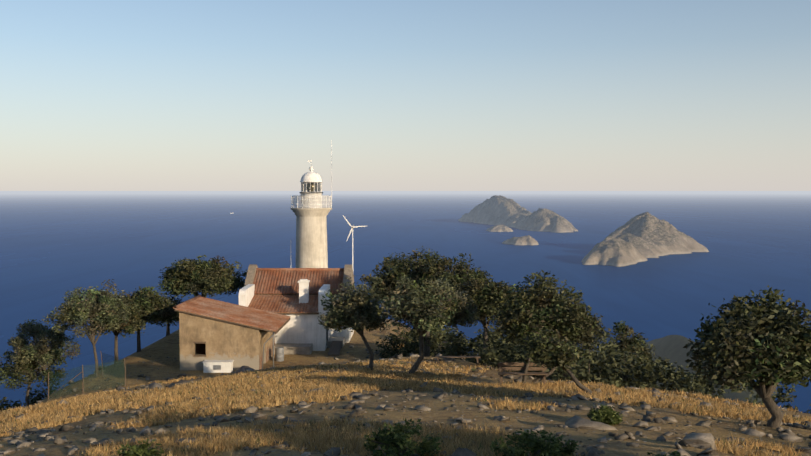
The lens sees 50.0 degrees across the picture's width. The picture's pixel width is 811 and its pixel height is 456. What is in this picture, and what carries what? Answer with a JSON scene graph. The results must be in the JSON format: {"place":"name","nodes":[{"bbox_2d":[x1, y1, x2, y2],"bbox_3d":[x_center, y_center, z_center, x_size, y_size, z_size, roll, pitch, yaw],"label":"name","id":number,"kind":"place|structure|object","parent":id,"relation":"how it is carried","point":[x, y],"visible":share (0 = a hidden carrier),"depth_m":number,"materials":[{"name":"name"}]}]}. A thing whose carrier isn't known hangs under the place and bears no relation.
{"place":"outdoors","nodes":[
{"label":"outdoors","id":0,"kind":"place"},
{"bbox_2d":[239,264,353,355],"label":"keepers house","id":1,"kind":"structure","parent":0,"point":[296,294],"depth_m":65.87,"materials":[{"name":"paint"}]},
{"bbox_2d":[0,191,810,413],"bbox_3d":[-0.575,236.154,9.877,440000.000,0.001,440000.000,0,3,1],"label":"sea","id":2,"kind":"structure","parent":0,"point":[55,246],"depth_m":3704.61,"materials":[{"name":"liquid"}]},
{"bbox_2d":[486,224,512,231],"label":"island rock","id":3,"kind":"object","parent":2,"relation":"in","point":[500,228],"visible":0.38,"depth_m":4932.98,"materials":[{"name":"stone"}]},
{"bbox_2d":[502,235,538,245],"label":"island rock","id":4,"kind":"object","parent":2,"relation":"in","point":[527,240],"visible":0.44,"depth_m":3746.05,"materials":[{"name":"stone"}]},
{"bbox_2d":[0,319,810,455],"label":"ground","id":5,"kind":"structure","parent":0,"point":[160,351],"depth_m":22.94,"materials":[{"name":"brown soil"}]},
{"bbox_2d":[0,396,26,411],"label":"maquis","id":6,"kind":"object","parent":5,"relation":"on","point":[14,405],"visible":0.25,"depth_m":64.35,"materials":[{"name":"green plant"}]},
{"bbox_2d":[0,347,68,406],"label":"tree","id":7,"kind":"object","parent":5,"relation":"on","point":[29,371],"visible":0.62,"depth_m":59.82,"materials":[{"name":"green plant"}]},
{"bbox_2d":[13,383,60,408],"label":"maquis","id":8,"kind":"object","parent":5,"relation":"on","point":[38,397],"visible":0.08,"depth_m":66.91,"materials":[{"name":"green plant"}]},
{"bbox_2d":[3,319,81,395],"bbox_3d":[-25.535,9.394,60.106,5.478,6.218,4.798,0,3,1],"label":"tree","id":9,"kind":"object","parent":5,"relation":"on","point":[22,345],"visible":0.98,"depth_m":59.70,"materials":[{"name":"green plant"}]},
{"bbox_2d":[42,279,130,376],"bbox_3d":[-19.960,6.473,55.043,4.669,6.350,4.653,2,3,43],"label":"tree","id":10,"kind":"object","parent":5,"relation":"on","point":[94,305],"visible":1,"depth_m":54.30,"materials":[{"name":"green plant"}]},
{"bbox_2d":[48,351,125,400],"bbox_3d":[-19.338,9.235,52.694,3.036,2.792,3.583,2,4,45],"label":"net fence","id":11,"kind":"object","parent":5,"relation":"on","point":[111,370],"visible":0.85,"depth_m":52.38,"materials":[{"name":"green metal"}]},
{"bbox_2d":[86,297,147,362],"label":"tree","id":12,"kind":"object","parent":5,"relation":"on","point":[133,324],"visible":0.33,"depth_m":59.67,"materials":[{"name":"green plant"}]},
{"bbox_2d":[112,439,166,455],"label":"shrub","id":13,"kind":"object","parent":5,"relation":"on","point":[141,449],"visible":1,"depth_m":14.04,"materials":[{"name":"green plant"}]},
{"bbox_2d":[111,286,178,351],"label":"tree","id":14,"kind":"object","parent":5,"relation":"on","point":[144,299],"visible":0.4,"depth_m":63.74,"materials":[{"name":"green plant"}]},
{"bbox_2d":[149,294,181,335],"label":"tree","id":15,"kind":"object","parent":5,"relation":"on","point":[168,327],"visible":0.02,"depth_m":71.77,"materials":[{"name":"green plant"}]},
{"bbox_2d":[157,255,247,297],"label":"tree","id":16,"kind":"object","parent":5,"relation":"on","point":[193,277],"visible":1,"depth_m":68.03,"materials":[{"name":"green plant"}]},
{"bbox_2d":[202,360,233,372],"bbox_3d":[-12.225,9.137,56.793,1.900,0.900,0.750,0,3,1],"label":"water tank","id":17,"kind":"object","parent":5,"relation":"on","point":[217,366],"visible":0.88,"depth_m":56.47,"materials":[{"name":"plastic"}]},
{"bbox_2d":[173,294,290,369],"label":"shed","id":18,"kind":"structure","parent":5,"relation":"on","point":[213,329],"depth_m":57.18,"materials":[{"name":"paint"}]},
{"bbox_2d":[235,366,254,372],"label":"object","id":19,"kind":"object","parent":5,"relation":"on","point":[242,368],"visible":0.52,"depth_m":56.24,"materials":[{"name":"grey stone"}]},
{"bbox_2d":[275,347,283,361],"bbox_3d":[-8.760,8.784,60.445,0.660,0.960,0.660,0,3,1],"label":"barrel","id":20,"kind":"object","parent":5,"relation":"on","point":[279,354],"visible":0.98,"depth_m":60.18,"materials":[{"name":"grey plastic"}]},
{"bbox_2d":[291,140,331,267],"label":"lighthouse tower","id":21,"kind":"structure","parent":5,"relation":"on","point":[311,213],"depth_m":72.95,"materials":[{"name":"white paint"}]},
{"bbox_2d":[317,275,388,370],"bbox_3d":[-2.300,4.470,39.756,3.410,4.469,3.498,0,3,1],"label":"tree","id":22,"kind":"object","parent":5,"relation":"on","point":[356,310],"visible":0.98,"depth_m":39.20,"materials":[{"name":"green plant"}]},
{"bbox_2d":[343,216,364,266],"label":"wind turbine","id":23,"kind":"object","parent":5,"relation":"on","point":[352,227],"visible":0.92,"depth_m":71.96,"materials":[{"name":"white paint"}]},
{"bbox_2d":[363,418,442,455],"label":"shrub","id":24,"kind":"object","parent":5,"relation":"on","point":[398,443],"visible":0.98,"depth_m":14.89,"materials":[{"name":"green plant"}]},
{"bbox_2d":[0,343,810,455],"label":"dry grass","id":25,"kind":"structure","parent":5,"relation":"on","point":[171,393],"depth_m":27.45,"materials":[{"name":"yellow plant"}]},
{"bbox_2d":[0,345,810,455],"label":"rocks","id":26,"kind":"object","parent":5,"relation":"on","point":[706,441],"visible":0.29,"depth_m":22.00,"materials":[{"name":"stone"}]},
{"bbox_2d":[372,329,443,357],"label":"maquis","id":27,"kind":"object","parent":5,"relation":"on","point":[396,341],"visible":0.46,"depth_m":62.30,"materials":[{"name":"green plant"}]},
{"bbox_2d":[388,332,457,357],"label":"maquis","id":28,"kind":"object","parent":5,"relation":"on","point":[409,347],"visible":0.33,"depth_m":60.63,"materials":[{"name":"green plant"}]},
{"bbox_2d":[359,246,491,356],"bbox_3d":[1.694,5.346,59.829,9.546,8.019,9.542,0,3,1],"label":"tree","id":29,"kind":"object","parent":5,"relation":"on","point":[433,267],"visible":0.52,"depth_m":58.65,"materials":[{"name":"green plant"}]},
{"bbox_2d":[374,274,481,374],"bbox_3d":[1.034,4.227,37.311,4.350,4.590,3.783,-2,3,-41],"label":"tree","id":30,"kind":"object","parent":5,"relation":"on","point":[424,307],"visible":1,"depth_m":36.65,"materials":[{"name":"green plant"}]},
{"bbox_2d":[406,326,455,356],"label":"maquis","id":31,"kind":"object","parent":5,"relation":"on","point":[413,330],"visible":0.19,"depth_m":67.48,"materials":[{"name":"green plant"}]},
{"bbox_2d":[401,322,470,350],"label":"maquis","id":32,"kind":"object","parent":5,"relation":"on","point":[449,335],"visible":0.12,"depth_m":72.74,"materials":[{"name":"green plant"}]},
{"bbox_2d":[435,356,479,364],"bbox_3d":[2.794,7.088,46.452,2.400,0.450,0.300,0,3,1],"label":"plank seat","id":33,"kind":"object","parent":5,"relation":"on","point":[476,357],"visible":0.86,"depth_m":46.34,"materials":[{"name":"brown wood"}]},
{"bbox_2d":[430,331,491,360],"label":"maquis","id":34,"kind":"object","parent":5,"relation":"on","point":[458,349],"visible":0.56,"depth_m":56.95,"materials":[{"name":"green plant"}]},
{"bbox_2d":[460,325,494,354],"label":"maquis","id":35,"kind":"object","parent":5,"relation":"on","point":[479,330],"visible":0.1,"depth_m":78.70,"materials":[{"name":"green plant"}]},
{"bbox_2d":[449,267,520,365],"bbox_3d":[4.606,5.406,52.036,5.230,6.221,5.151,1,3,26],"label":"tree","id":36,"kind":"object","parent":5,"relation":"on","point":[486,297],"visible":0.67,"depth_m":50.61,"materials":[{"name":"green plant"}]},
{"bbox_2d":[465,331,510,366],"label":"maquis","id":37,"kind":"object","parent":5,"relation":"on","point":[491,343],"visible":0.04,"depth_m":65.25,"materials":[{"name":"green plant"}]},
{"bbox_2d":[466,327,520,366],"bbox_3d":[6.461,9.137,64.543,4.436,4.041,4.088,2,3,34],"label":"maquis","id":38,"kind":"object","parent":5,"relation":"on","point":[490,334],"visible":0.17,"depth_m":63.96,"materials":[{"name":"green plant"}]},
{"bbox_2d":[465,336,532,375],"bbox_3d":[6.329,7.861,52.695,5.462,3.258,4.986,0,3,1],"label":"maquis","id":39,"kind":"object","parent":5,"relation":"on","point":[493,364],"visible":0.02,"depth_m":52.67,"materials":[{"name":"green plant"}]},
{"bbox_2d":[468,335,557,376],"bbox_3d":[6.515,7.131,48.028,5.239,2.861,5.049,-1,3,-30],"label":"maquis","id":40,"kind":"object","parent":5,"relation":"on","point":[493,354],"visible":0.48,"depth_m":48.21,"materials":[{"name":"green plant"}]},
{"bbox_2d":[498,362,547,383],"bbox_3d":[4.685,5.867,34.757,1.960,0.930,0.450,0,3,1],"label":"bench","id":41,"kind":"object","parent":5,"relation":"on","point":[501,368],"visible":0.79,"depth_m":34.85,"materials":[{"name":"brown wood"}]},
{"bbox_2d":[489,428,578,455],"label":"shrub","id":42,"kind":"object","parent":5,"relation":"on","point":[537,446],"visible":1,"depth_m":14.58,"materials":[{"name":"green plant"}]},
{"bbox_2d":[489,269,605,384],"bbox_3d":[5.529,4.073,34.763,4.552,4.716,4.009,0,3,1],"label":"tree","id":43,"kind":"object","parent":5,"relation":"on","point":[527,309],"visible":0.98,"depth_m":33.76,"materials":[{"name":"green plant"}]},
{"bbox_2d":[516,324,592,394],"bbox_3d":[5.382,4.810,31.820,2.819,2.717,2.437,0,3,1],"label":"leaning tree","id":44,"kind":"object","parent":5,"relation":"on","point":[547,350],"visible":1,"depth_m":31.35,"materials":[{"name":"green plant"}]},
{"bbox_2d":[531,342,640,385],"bbox_3d":[9.147,7.178,43.450,6.053,3.017,5.822,0,3,1],"label":"maquis","id":45,"kind":"object","parent":5,"relation":"on","point":[594,356],"visible":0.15,"depth_m":42.87,"materials":[{"name":"green plant"}]},
{"bbox_2d":[560,286,613,376],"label":"tree","id":46,"kind":"object","parent":5,"relation":"on","point":[579,295],"visible":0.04,"depth_m":49.14,"materials":[{"name":"green plant"}]},
{"bbox_2d":[546,326,637,387],"bbox_3d":[8.639,6.294,40.363,4.571,3.534,4.433,-2,3,-37],"label":"maquis","id":47,"kind":"object","parent":5,"relation":"on","point":[578,372],"visible":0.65,"depth_m":40.09,"materials":[{"name":"green plant"}]},
{"bbox_2d":[551,318,637,380],"bbox_3d":[9.354,6.718,46.083,5.459,4.181,4.360,1,3,27],"label":"maquis","id":48,"kind":"object","parent":5,"relation":"on","point":[599,344],"visible":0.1,"depth_m":46.17,"materials":[{"name":"green plant"}]},
{"bbox_2d":[587,404,623,424],"bbox_3d":[4.755,4.511,20.765,0.847,0.553,0.868,0,3,1],"label":"shrub","id":49,"kind":"object","parent":5,"relation":"on","point":[606,414],"visible":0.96,"depth_m":20.60,"materials":[{"name":"green plant"}]},
{"bbox_2d":[602,320,654,380],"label":"tree","id":50,"kind":"object","parent":5,"relation":"on","point":[634,340],"visible":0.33,"depth_m":51.14,"materials":[{"name":"green plant"}]},
{"bbox_2d":[581,340,685,389],"bbox_3d":[10.729,6.815,40.400,4.817,3.258,5.195,0,3,1],"label":"maquis","id":51,"kind":"object","parent":5,"relation":"on","point":[656,371],"visible":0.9,"depth_m":40.03,"materials":[{"name":"green plant"}]},
{"bbox_2d":[616,348,658,387],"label":"maquis","id":52,"kind":"object","parent":5,"relation":"on","point":[642,362],"visible":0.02,"depth_m":49.13,"materials":[{"name":"green plant"}]},
{"bbox_2d":[641,344,680,391],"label":"maquis","id":53,"kind":"object","parent":5,"relation":"on","point":[657,360],"visible":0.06,"depth_m":51.40,"materials":[{"name":"green plant"}]},
{"bbox_2d":[647,451,685,455],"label":"shrub","id":54,"kind":"object","parent":5,"relation":"on","point":[674,453],"visible":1,"depth_m":13.60,"materials":[{"name":"green plant"}]},
{"bbox_2d":[655,364,713,394],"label":"maquis","id":55,"kind":"object","parent":5,"relation":"on","point":[698,378],"visible":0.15,"depth_m":43.48,"materials":[{"name":"green plant"}]},
{"bbox_2d":[664,367,719,397],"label":"maquis","id":56,"kind":"object","parent":5,"relation":"on","point":[686,380],"visible":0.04,"depth_m":45.17,"materials":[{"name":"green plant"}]},
{"bbox_2d":[680,367,796,410],"bbox_3d":[15.095,7.185,39.221,4.797,3.408,5.058,0,3,1],"label":"maquis","id":57,"kind":"object","parent":5,"relation":"on","point":[706,386],"visible":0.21,"depth_m":38.55,"materials":[{"name":"green plant"}]},
{"bbox_2d":[683,285,810,427],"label":"oak tree","id":58,"kind":"object","parent":5,"relation":"on","point":[742,342],"visible":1,"depth_m":21.48,"materials":[{"name":"green plant"}]},
{"bbox_2d":[782,404,810,413],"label":"maquis","id":59,"kind":"object","parent":5,"relation":"on","point":[807,411],"visible":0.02,"depth_m":45.04,"materials":[{"name":"green plant"}]},
{"bbox_2d":[0,0,810,190],"label":"sky","id":60,"kind":"structure","parent":0,"point":[96,95],"materials":[{"name":"blue"}]},
{"bbox_2d":[458,195,577,232],"bbox_3d":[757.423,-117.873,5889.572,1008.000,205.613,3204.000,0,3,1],"label":"island","id":61,"kind":"structure","parent":0,"point":[498,210],"depth_m":5738.91,"materials":[{"name":"stone"}]},
{"bbox_2d":[581,212,708,266],"bbox_3d":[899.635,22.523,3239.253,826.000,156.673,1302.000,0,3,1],"label":"island","id":62,"kind":"structure","parent":0,"point":[642,237],"depth_m":3193.18,"materials":[{"name":"stone"}]},
{"bbox_2d":[643,335,761,403],"bbox_3d":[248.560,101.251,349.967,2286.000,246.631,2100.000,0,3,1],"label":"hill","id":63,"kind":"structure","parent":0,"point":[671,348],"depth_m":574.08,"materials":[{"name":"grey stone"}]}
]}

